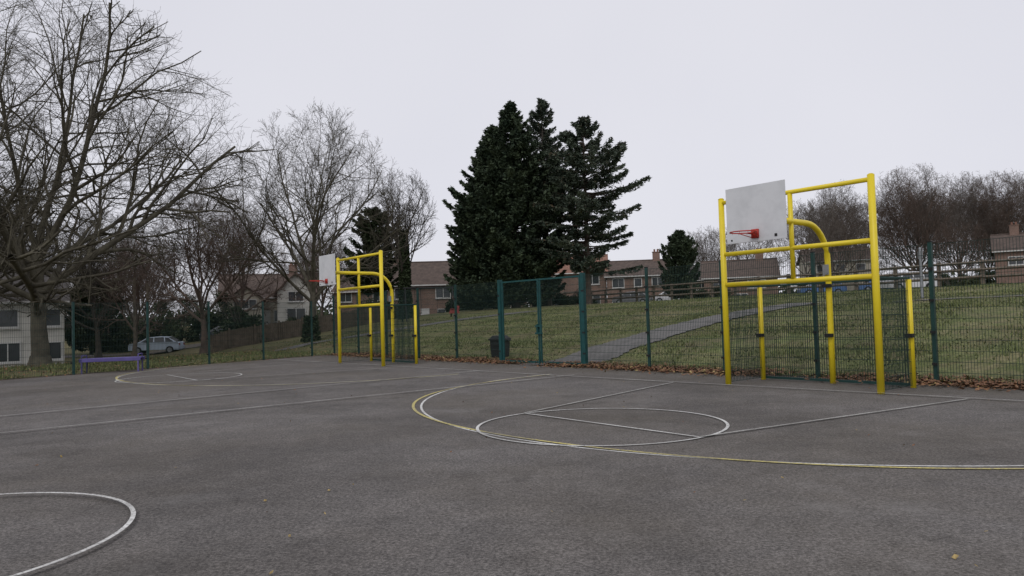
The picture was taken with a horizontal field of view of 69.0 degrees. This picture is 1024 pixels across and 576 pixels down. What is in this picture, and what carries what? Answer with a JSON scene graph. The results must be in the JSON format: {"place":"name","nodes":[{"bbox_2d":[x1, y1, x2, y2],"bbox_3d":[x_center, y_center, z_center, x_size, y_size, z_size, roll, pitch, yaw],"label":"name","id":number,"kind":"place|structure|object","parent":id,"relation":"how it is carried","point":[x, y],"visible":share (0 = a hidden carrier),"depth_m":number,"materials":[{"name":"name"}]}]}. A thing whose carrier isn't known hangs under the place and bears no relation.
{"place":"outdoors","nodes":[
{"label":"outdoors","id":0,"kind":"place"},
{"bbox_2d":[279,311,533,349],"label":"park path","id":1,"kind":"structure","parent":0,"point":[292,347],"depth_m":45.77,"materials":[{"name":"asphalt"}]},
{"bbox_2d":[0,355,1023,575],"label":"asphalt court","id":2,"kind":"object","parent":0,"point":[418,498],"visible":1,"depth_m":7.17,"materials":[{"name":"asphalt"}]},
{"bbox_2d":[79,353,144,373],"bbox_3d":[-13.679,2.582,25.487,1.920,0.639,0.550,-1,-2,-12],"label":"park bench","id":3,"kind":"object","parent":2,"relation":"on","point":[109,359],"visible":0.91,"depth_m":25.33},
{"bbox_2d":[310,250,417,365],"bbox_3d":[-5.423,0.731,25.464,3.129,3.800,3.320,0,-3,-39],"label":"goal with basketball hoop","id":4,"kind":"object","parent":2,"relation":"on","point":[327,272],"visible":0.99,"depth_m":25.58,"materials":[{"name":"yellow paint"}]},
{"bbox_2d":[0,359,1023,436],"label":"faded court lines","id":5,"kind":"object","parent":2,"relation":"on","point":[543,408],"visible":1,"depth_m":13.21,"materials":[{"name":"white paint"}]},
{"bbox_2d":[3,364,1023,575],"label":"white court lines","id":6,"kind":"object","parent":2,"relation":"on","point":[133,514],"visible":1,"depth_m":8.24,"materials":[{"name":"paint"}]},
{"bbox_2d":[115,360,1023,468],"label":"yellow court lines","id":7,"kind":"object","parent":2,"relation":"on","point":[413,406],"visible":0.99,"depth_m":8.26,"materials":[{"name":"paint"}]},
{"bbox_2d":[718,173,916,393],"bbox_3d":[5.125,-0.013,13.865,3.129,3.800,3.210,0,-3,-39],"label":"goal with basketball hoop","id":8,"kind":"object","parent":2,"relation":"on","point":[755,212],"visible":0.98,"depth_m":13.75,"materials":[{"name":"yellow paint"}]},
{"bbox_2d":[0,284,1023,386],"bbox_3d":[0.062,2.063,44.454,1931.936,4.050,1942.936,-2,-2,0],"label":"grass ground","id":9,"kind":"structure","parent":0,"point":[981,368],"depth_m":25.03,"materials":[{"name":"plant"}]},
{"bbox_2d":[0,303,64,367],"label":"walls","id":10,"kind":"structure","parent":9,"relation":"on","point":[5,335],"depth_m":46.52,"materials":[{"name":"paint"}]},
{"bbox_2d":[0,301,69,364],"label":"window frames","id":11,"kind":"structure","parent":10,"relation":"attached to","point":[60,359],"depth_m":46.28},
{"bbox_2d":[0,310,60,361],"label":"windows","id":12,"kind":"structure","parent":11,"relation":"in","point":[4,319],"depth_m":46.22,"materials":[{"name":"black glass"}]},
{"bbox_2d":[0,270,70,305],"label":"roof","id":13,"kind":"structure","parent":10,"relation":"on","point":[65,285],"depth_m":47.97,"materials":[{"name":"grey tile"}]},
{"bbox_2d":[0,101,76,320],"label":"oak tree","id":14,"kind":"object","parent":9,"relation":"on","point":[3,289],"visible":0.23,"depth_m":40.21,"materials":[{"name":"brown plant"}]},
{"bbox_2d":[0,185,81,299],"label":"bare tree","id":15,"kind":"object","parent":9,"relation":"on","point":[29,249],"visible":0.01,"depth_m":55.75,"materials":[{"name":"brown plant"}]},
{"bbox_2d":[64,269,131,354],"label":"yew tree","id":16,"kind":"object","parent":9,"relation":"on","point":[116,338],"visible":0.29,"depth_m":67.09,"materials":[{"name":"green plant"}]},
{"bbox_2d":[44,205,154,357],"bbox_3d":[-33.411,-0.440,60.047,8.516,12.904,9.571,-3,-3,33],"label":"bare tree","id":17,"kind":"object","parent":9,"relation":"on","point":[96,327],"visible":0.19,"depth_m":59.77,"materials":[{"name":"brown plant"}]},
{"bbox_2d":[130,278,138,355],"bbox_3d":[-22.555,1.838,44.487,0.500,4.900,0.180,-2,-2,0],"label":"wooden pole","id":18,"kind":"object","parent":9,"relation":"on","point":[134,315],"visible":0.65,"depth_m":44.44,"materials":[{"name":"brown wood"}]},
{"bbox_2d":[92,232,177,356],"bbox_3d":[-29.535,0.548,58.062,6.813,10.324,7.657,-1,-2,-22],"label":"bare tree","id":19,"kind":"object","parent":9,"relation":"on","point":[138,288],"visible":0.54,"depth_m":57.65,"materials":[{"name":"brown plant"}]},
{"bbox_2d":[105,305,166,352],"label":"ivy bush","id":20,"kind":"object","parent":9,"relation":"on","point":[121,347],"visible":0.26,"depth_m":73.36,"materials":[{"name":"green plant"}]},
{"bbox_2d":[0,0,274,367],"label":"oak tree","id":21,"kind":"object","parent":9,"relation":"on","point":[32,267],"visible":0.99,"depth_m":34.93,"materials":[{"name":"brown plant"}]},
{"bbox_2d":[99,228,182,341],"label":"bare tree","id":22,"kind":"object","parent":9,"relation":"on","point":[149,284],"visible":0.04,"depth_m":83.99,"materials":[{"name":"brown plant"}]},
{"bbox_2d":[105,236,192,323],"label":"bare tree","id":23,"kind":"object","parent":9,"relation":"on","point":[172,288],"visible":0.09,"depth_m":79.08,"materials":[{"name":"brown plant"}]},
{"bbox_2d":[3,355,321,379],"bbox_3d":[-19.077,2.808,18.882,0.795,0.001,37.107,-3,-3,36],"label":"soil strip","id":24,"kind":"object","parent":9,"relation":"on","point":[141,369],"visible":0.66,"depth_m":26.43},
{"bbox_2d":[0,301,334,379],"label":"fence","id":25,"kind":"object","parent":24,"relation":"on","point":[268,348],"visible":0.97,"depth_m":27.51,"materials":[{"name":"green metal"}]},
{"bbox_2d":[144,284,218,341],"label":"ivy bush","id":26,"kind":"object","parent":9,"relation":"on","point":[174,327],"visible":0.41,"depth_m":73.28,"materials":[{"name":"green plant"}]},
{"bbox_2d":[0,334,374,377],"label":"fallen leaves","id":27,"kind":"object","parent":9,"relation":"on","point":[159,360],"visible":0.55,"depth_m":32.08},
{"bbox_2d":[130,177,274,353],"bbox_3d":[-21.285,-1.511,51.074,9.571,12.904,8.516,-2,-2,0],"label":"bare tree","id":28,"kind":"object","parent":9,"relation":"on","point":[198,290],"visible":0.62,"depth_m":51.04,"materials":[{"name":"brown plant"}]},
{"bbox_2d":[183,274,248,341],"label":"ivy bush","id":29,"kind":"object","parent":9,"relation":"on","point":[218,317],"visible":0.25,"depth_m":73.95,"materials":[{"name":"green plant"}]},
{"bbox_2d":[190,216,271,304],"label":"bare tree","id":30,"kind":"object","parent":9,"relation":"on","point":[207,280],"visible":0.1,"depth_m":88.98,"materials":[{"name":"brown plant"}]},
{"bbox_2d":[222,301,247,324],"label":"ivy bush","id":31,"kind":"object","parent":9,"relation":"on","point":[237,315],"visible":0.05,"depth_m":70.14,"materials":[{"name":"green plant"}]},
{"bbox_2d":[186,206,289,317],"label":"bare tree","id":32,"kind":"object","parent":9,"relation":"on","point":[241,285],"visible":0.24,"depth_m":72.26,"materials":[{"name":"brown plant"}]},
{"bbox_2d":[211,300,276,348],"bbox_3d":[-20.955,2.893,58.331,5.626,4.245,4.955,-2,-2,0],"label":"ivy bush","id":33,"kind":"object","parent":9,"relation":"on","point":[254,319],"visible":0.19,"depth_m":57.42,"materials":[{"name":"green plant"}]},
{"bbox_2d":[227,287,262,320],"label":"walls","id":34,"kind":"structure","parent":9,"relation":"on","point":[246,296],"depth_m":75.26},
{"bbox_2d":[221,299,316,322],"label":"walls","id":35,"kind":"structure","parent":9,"relation":"on","point":[272,316],"depth_m":77.73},
{"bbox_2d":[217,273,317,298],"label":"roof","id":36,"kind":"structure","parent":35,"relation":"on","point":[252,285],"depth_m":79.34,"materials":[{"name":"brown tile"}]},
{"bbox_2d":[264,235,320,295],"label":"bare tree","id":37,"kind":"object","parent":9,"relation":"on","point":[294,253],"visible":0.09,"depth_m":92.91,"materials":[{"name":"brown plant"}]},
{"bbox_2d":[277,274,309,322],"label":"walls","id":38,"kind":"structure","parent":9,"relation":"on","point":[293,279],"depth_m":75.51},
{"bbox_2d":[286,291,305,314],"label":"window frames","id":39,"kind":"structure","parent":38,"relation":"attached to","point":[295,301],"depth_m":75.50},
{"bbox_2d":[287,292,304,318],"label":"windows","id":40,"kind":"structure","parent":39,"relation":"in","point":[295,312],"depth_m":75.55,"materials":[{"name":"black glass"}]},
{"bbox_2d":[207,307,387,352],"bbox_3d":[-16.500,3.054,58.365,15.055,3.512,0.406,0,-3,-38],"label":"wooden board fence","id":41,"kind":"object","parent":9,"relation":"on","point":[271,331],"visible":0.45,"depth_m":56.98,"materials":[{"name":"wood"}]},
{"bbox_2d":[202,102,413,342],"bbox_3d":[-12.397,-4.133,46.858,12.768,15.646,12.916,-2,-2,0],"label":"ash tree","id":42,"kind":"object","parent":9,"relation":"on","point":[313,229],"visible":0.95,"depth_m":46.33,"materials":[{"name":"brown plant"}]},
{"bbox_2d":[300,315,320,341],"bbox_3d":[-12.563,2.540,46.464,1.334,1.766,1.318,-2,-2,0],"label":"trunk ivy","id":43,"kind":"object","parent":42,"relation":"attached to","point":[306,319],"visible":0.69,"depth_m":46.17,"materials":[{"name":"green plant"}]},
{"bbox_2d":[286,227,354,315],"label":"bare tree","id":44,"kind":"object","parent":9,"relation":"on","point":[323,300],"visible":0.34,"depth_m":67.92,"materials":[{"name":"brown plant"}]},
{"bbox_2d":[324,233,364,300],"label":"bare tree","id":45,"kind":"object","parent":9,"relation":"on","point":[344,265],"visible":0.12,"depth_m":93.92,"materials":[{"name":"brown plant"}]},
{"bbox_2d":[334,291,387,321],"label":"walls","id":46,"kind":"structure","parent":9,"relation":"on","point":[353,297],"depth_m":86.89,"materials":[{"name":"brick"}]},
{"bbox_2d":[343,207,405,302],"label":"yew tree","id":47,"kind":"object","parent":9,"relation":"on","point":[364,248],"visible":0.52,"depth_m":62.27,"materials":[{"name":"green plant"}]},
{"bbox_2d":[370,168,437,318],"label":"bare tree","id":48,"kind":"object","parent":9,"relation":"on","point":[398,206],"visible":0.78,"depth_m":58.38,"materials":[{"name":"brown plant"}]},
{"bbox_2d":[398,230,412,319],"bbox_3d":[-8.423,-1.076,58.605,1.399,7.155,1.361,-2,-2,0],"label":"trunk ivy","id":49,"kind":"object","parent":48,"relation":"attached to","point":[406,274],"visible":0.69,"depth_m":58.31,"materials":[{"name":"green plant"}]},
{"bbox_2d":[388,286,457,314],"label":"walls","id":50,"kind":"structure","parent":9,"relation":"on","point":[423,299],"depth_m":76.56,"materials":[{"name":"brick"}]},
{"bbox_2d":[394,284,450,314],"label":"window frames","id":51,"kind":"structure","parent":50,"relation":"attached to","point":[424,311],"depth_m":76.41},
{"bbox_2d":[395,288,449,311],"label":"windows","id":52,"kind":"structure","parent":51,"relation":"in","point":[437,292],"depth_m":76.66,"materials":[{"name":"white glass"}]},
{"bbox_2d":[391,261,458,286],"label":"roof","id":53,"kind":"structure","parent":50,"relation":"on","point":[427,272],"depth_m":78.28,"materials":[{"name":"brown tile"}]},
{"bbox_2d":[402,287,453,321],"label":"playground swings","id":54,"kind":"object","parent":9,"relation":"on","point":[414,288],"visible":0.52,"depth_m":50.02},
{"bbox_2d":[448,189,499,309],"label":"cypress tree","id":55,"kind":"object","parent":9,"relation":"on","point":[455,268],"visible":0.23,"depth_m":59.57,"materials":[{"name":"green plant"}]},
{"bbox_2d":[441,124,543,308],"bbox_3d":[-1.494,-5.780,60.891,8.614,15.581,8.230,-2,-2,0],"label":"cypress tree","id":56,"kind":"object","parent":9,"relation":"on","point":[478,164],"visible":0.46,"depth_m":58.88,"materials":[{"name":"green plant"}]},
{"bbox_2d":[488,335,509,357],"bbox_3d":[-0.436,2.134,27.140,0.670,0.810,0.597,-3,-2,29],"label":"litter bin","id":57,"kind":"object","parent":9,"relation":"on","point":[494,353],"visible":0.4,"depth_m":27.00,"materials":[{"name":"black plastic"}]},
{"bbox_2d":[454,100,574,307],"bbox_3d":[0.128,-6.850,61.239,10.280,17.543,10.063,-2,-2,0],"label":"cypress tree","id":58,"kind":"object","parent":9,"relation":"on","point":[514,134],"visible":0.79,"depth_m":58.95,"materials":[{"name":"green plant"}]},
{"bbox_2d":[64,231,1023,339],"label":"distant trees","id":59,"kind":"object","parent":9,"relation":"on","point":[331,310],"visible":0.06,"depth_m":133.45,"materials":[{"name":"brown plant"}]},
{"bbox_2d":[524,98,582,305],"bbox_3d":[2.901,-7.349,63.585,8.338,18.366,7.136,-3,-2,27],"label":"cedar tree","id":60,"kind":"object","parent":9,"relation":"on","point":[543,138],"visible":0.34,"depth_m":63.62,"materials":[{"name":"green plant"}]},
{"bbox_2d":[532,288,596,306],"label":"ivy bush","id":61,"kind":"object","parent":9,"relation":"on","point":[556,298],"visible":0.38,"depth_m":66.93,"materials":[{"name":"green plant"}]},
{"bbox_2d":[551,274,606,302],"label":"walls","id":62,"kind":"structure","parent":9,"relation":"on","point":[570,282],"depth_m":93.54,"materials":[{"name":"brick"}]},
{"bbox_2d":[556,254,607,274],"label":"roof","id":63,"kind":"structure","parent":62,"relation":"on","point":[568,270],"depth_m":94.68,"materials":[{"name":"red tile"}]},
{"bbox_2d":[524,115,651,303],"bbox_3d":[5.715,-6.113,58.755,9.644,15.374,11.189,-2,-2,0],"label":"cedar tree","id":64,"kind":"object","parent":9,"relation":"on","point":[583,255],"visible":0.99,"depth_m":57.33,"materials":[{"name":"green plant"}]},
{"bbox_2d":[607,276,665,302],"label":"walls","id":65,"kind":"structure","parent":9,"relation":"on","point":[629,282],"depth_m":91.75,"materials":[{"name":"brick"}]},
{"bbox_2d":[605,275,659,302],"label":"window frames","id":66,"kind":"structure","parent":65,"relation":"attached to","point":[634,280],"depth_m":91.55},
{"bbox_2d":[613,278,661,302],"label":"windows","id":67,"kind":"structure","parent":66,"relation":"in","point":[622,282],"depth_m":91.62,"materials":[{"name":"white glass"}]},
{"bbox_2d":[605,259,666,279],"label":"roof","id":68,"kind":"structure","parent":65,"relation":"on","point":[648,263],"depth_m":93.83,"materials":[{"name":"brown tile"}]},
{"bbox_2d":[317,351,1023,391],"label":"fallen leaves","id":69,"kind":"object","parent":9,"relation":"on","point":[921,381],"visible":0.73,"depth_m":17.71,"materials":[{"name":"plant"}]},
{"bbox_2d":[658,229,700,299],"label":"yew tree","id":70,"kind":"object","parent":9,"relation":"on","point":[680,251],"visible":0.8,"depth_m":59.39,"materials":[{"name":"green plant"}]},
{"bbox_2d":[359,356,1022,389],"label":"soil strip","id":71,"kind":"object","parent":9,"relation":"on","point":[720,373],"visible":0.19,"depth_m":18.29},
{"bbox_2d":[332,236,1023,386],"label":"fence","id":72,"kind":"object","parent":71,"relation":"on","point":[933,317],"visible":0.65,"depth_m":17.68,"materials":[{"name":"green metal"}]},
{"bbox_2d":[497,273,587,366],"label":"double gate","id":73,"kind":"structure","parent":72,"relation":"attached to","point":[502,307],"depth_m":22.73,"materials":[{"name":"green metal"}]},
{"bbox_2d":[689,232,719,263],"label":"bare tree","id":74,"kind":"object","parent":9,"relation":"on","point":[701,258],"visible":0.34,"depth_m":101.59,"materials":[{"name":"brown plant"}]},
{"bbox_2d":[685,225,740,264],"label":"bare tree","id":75,"kind":"object","parent":9,"relation":"on","point":[716,242],"visible":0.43,"depth_m":104.52,"materials":[{"name":"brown plant"}]},
{"bbox_2d":[693,285,733,298],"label":"hedge bush","id":76,"kind":"object","parent":9,"relation":"on","point":[706,295],"visible":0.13,"depth_m":75.69,"materials":[{"name":"green plant"}]},
{"bbox_2d":[704,278,777,295],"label":"walls","id":77,"kind":"structure","parent":9,"relation":"on","point":[705,284],"depth_m":86.58,"materials":[{"name":"brick"}]},
{"bbox_2d":[700,258,780,279],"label":"roof","id":78,"kind":"structure","parent":77,"relation":"on","point":[749,264],"depth_m":88.22,"materials":[{"name":"brown tile"}]},
{"bbox_2d":[725,233,785,265],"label":"bare tree","id":79,"kind":"object","parent":9,"relation":"on","point":[763,244],"visible":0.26,"depth_m":108.07,"materials":[{"name":"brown plant"}]},
{"bbox_2d":[492,258,1023,308],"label":"post and rail fence","id":80,"kind":"object","parent":9,"relation":"on","point":[982,269],"visible":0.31,"depth_m":43.44,"materials":[{"name":"brown wood"}]},
{"bbox_2d":[770,198,843,277],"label":"bare tree","id":81,"kind":"object","parent":9,"relation":"on","point":[808,235],"visible":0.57,"depth_m":83.51,"materials":[{"name":"brown plant"}]},
{"bbox_2d":[795,194,868,275],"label":"bare tree","id":82,"kind":"object","parent":9,"relation":"on","point":[838,212],"visible":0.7,"depth_m":86.99,"materials":[{"name":"brown plant"}]},
{"bbox_2d":[799,186,869,247],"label":"bare tree","id":83,"kind":"object","parent":9,"relation":"on","point":[832,203],"visible":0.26,"depth_m":104.22,"materials":[{"name":"brown plant"}]},
{"bbox_2d":[801,199,867,247],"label":"bare tree","id":84,"kind":"object","parent":9,"relation":"on","point":[843,219],"visible":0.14,"depth_m":105.82,"materials":[{"name":"brown plant"}]},
{"bbox_2d":[799,256,870,289],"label":"walls","id":85,"kind":"structure","parent":9,"relation":"on","point":[801,265],"depth_m":96.52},
{"bbox_2d":[797,247,869,265],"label":"roof","id":86,"kind":"structure","parent":85,"relation":"on","point":[858,257],"depth_m":98.08,"materials":[{"name":"brown tile"}]},
{"bbox_2d":[806,217,869,275],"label":"bare tree","id":87,"kind":"object","parent":9,"relation":"on","point":[851,266],"visible":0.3,"depth_m":92.86,"materials":[{"name":"brown plant"}]},
{"bbox_2d":[805,180,889,266],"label":"bare tree","id":88,"kind":"object","parent":9,"relation":"on","point":[834,197],"visible":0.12,"depth_m":111.58,"materials":[{"name":"brown plant"}]},
{"bbox_2d":[858,166,956,271],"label":"bare tree","id":89,"kind":"object","parent":9,"relation":"on","point":[909,202],"visible":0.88,"depth_m":92.14,"materials":[{"name":"brown plant"}]},
{"bbox_2d":[881,271,936,289],"bbox_3d":[28.000,-0.419,53.020,4.160,1.475,1.790,-1,-2,-15],"label":"parked car","id":90,"kind":"object","parent":9,"relation":"on","point":[926,283],"visible":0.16,"depth_m":52.34,"materials":[{"name":"white metal"}]},
{"bbox_2d":[876,163,956,270],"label":"bare tree","id":91,"kind":"object","parent":9,"relation":"on","point":[917,194],"visible":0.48,"depth_m":96.53,"materials":[{"name":"brown plant"}]},
{"bbox_2d":[881,201,955,268],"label":"bare tree","id":92,"kind":"object","parent":9,"relation":"on","point":[915,237],"visible":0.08,"depth_m":109.22,"materials":[{"name":"brown plant"}]},
{"bbox_2d":[876,176,961,271],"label":"bare tree","id":93,"kind":"object","parent":9,"relation":"on","point":[911,245],"visible":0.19,"depth_m":105.59,"materials":[{"name":"brown plant"}]},
{"bbox_2d":[918,247,923,298],"bbox_3d":[16.389,-0.607,29.825,0.143,2.060,0.300,-2,-2,0],"label":"sign post","id":94,"kind":"object","parent":9,"relation":"on","point":[920,257],"visible":0.74,"depth_m":29.78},
{"bbox_2d":[911,171,1000,275],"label":"bare tree","id":95,"kind":"object","parent":9,"relation":"on","point":[961,206],"visible":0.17,"depth_m":106.84,"materials":[{"name":"brown plant"}]},
{"bbox_2d":[915,177,1004,273],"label":"bare tree","id":96,"kind":"object","parent":9,"relation":"on","point":[957,220],"visible":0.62,"depth_m":94.66,"materials":[{"name":"brown plant"}]},
{"bbox_2d":[941,277,978,286],"bbox_3d":[38.022,-0.376,64.090,4.238,1.494,2.697,-2,-2,0],"label":"hedge bush","id":97,"kind":"object","parent":9,"relation":"on","point":[966,281],"visible":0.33,"depth_m":63.61,"materials":[{"name":"green plant"}]},
{"bbox_2d":[933,218,990,273],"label":"bare tree","id":98,"kind":"object","parent":9,"relation":"on","point":[948,238],"visible":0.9,"depth_m":85.58,"materials":[{"name":"brown plant"}]},
{"bbox_2d":[934,258,995,284],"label":"hedge bush","id":99,"kind":"object","parent":9,"relation":"on","point":[971,280],"visible":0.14,"depth_m":85.42,"materials":[{"name":"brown plant"}]},
{"bbox_2d":[951,174,1023,278],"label":"bare tree","id":100,"kind":"object","parent":9,"relation":"on","point":[990,203],"visible":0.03,"depth_m":112.11,"materials":[{"name":"brown plant"}]},
{"bbox_2d":[959,168,1023,265],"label":"bare tree","id":101,"kind":"object","parent":9,"relation":"on","point":[1004,214],"visible":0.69,"depth_m":94.14,"materials":[{"name":"brown plant"}]},
{"bbox_2d":[967,171,1023,266],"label":"bare tree","id":102,"kind":"object","parent":9,"relation":"on","point":[1018,185],"visible":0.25,"depth_m":100.00,"materials":[{"name":"brown plant"}]},
{"bbox_2d":[994,251,1023,282],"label":"walls","id":103,"kind":"structure","parent":9,"relation":"on","point":[1006,255],"depth_m":82.95,"materials":[{"name":"brick"}]},
{"bbox_2d":[990,232,1023,255],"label":"roof","id":104,"kind":"structure","parent":103,"relation":"on","point":[1001,244],"depth_m":84.36,"materials":[{"name":"brown tile"}]},
{"bbox_2d":[0,0,1023,324],"label":"sky","id":105,"kind":"structure","parent":0,"point":[706,98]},
{"bbox_2d":[64,283,1013,357],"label":"road","id":106,"kind":"structure","parent":0,"point":[186,346],"depth_m":65.60,"materials":[{"name":"asphalt"}]},
{"bbox_2d":[128,336,183,353],"bbox_3d":[-30.766,4.939,64.496,4.160,1.475,1.790,-1,-2,-8],"label":"parked car","id":107,"kind":"object","parent":106,"relation":"on","point":[140,345],"visible":0.61,"depth_m":63.80,"materials":[{"name":"silver metal"}]},
{"bbox_2d":[612,291,651,302],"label":"parked car","id":108,"kind":"object","parent":106,"relation":"on","point":[630,295],"visible":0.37,"depth_m":81.26,"materials":[{"name":"grey metal"}]},
{"bbox_2d":[523,302,818,365],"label":"park path","id":109,"kind":"structure","parent":0,"point":[668,333],"depth_m":26.37,"materials":[{"name":"asphalt"}]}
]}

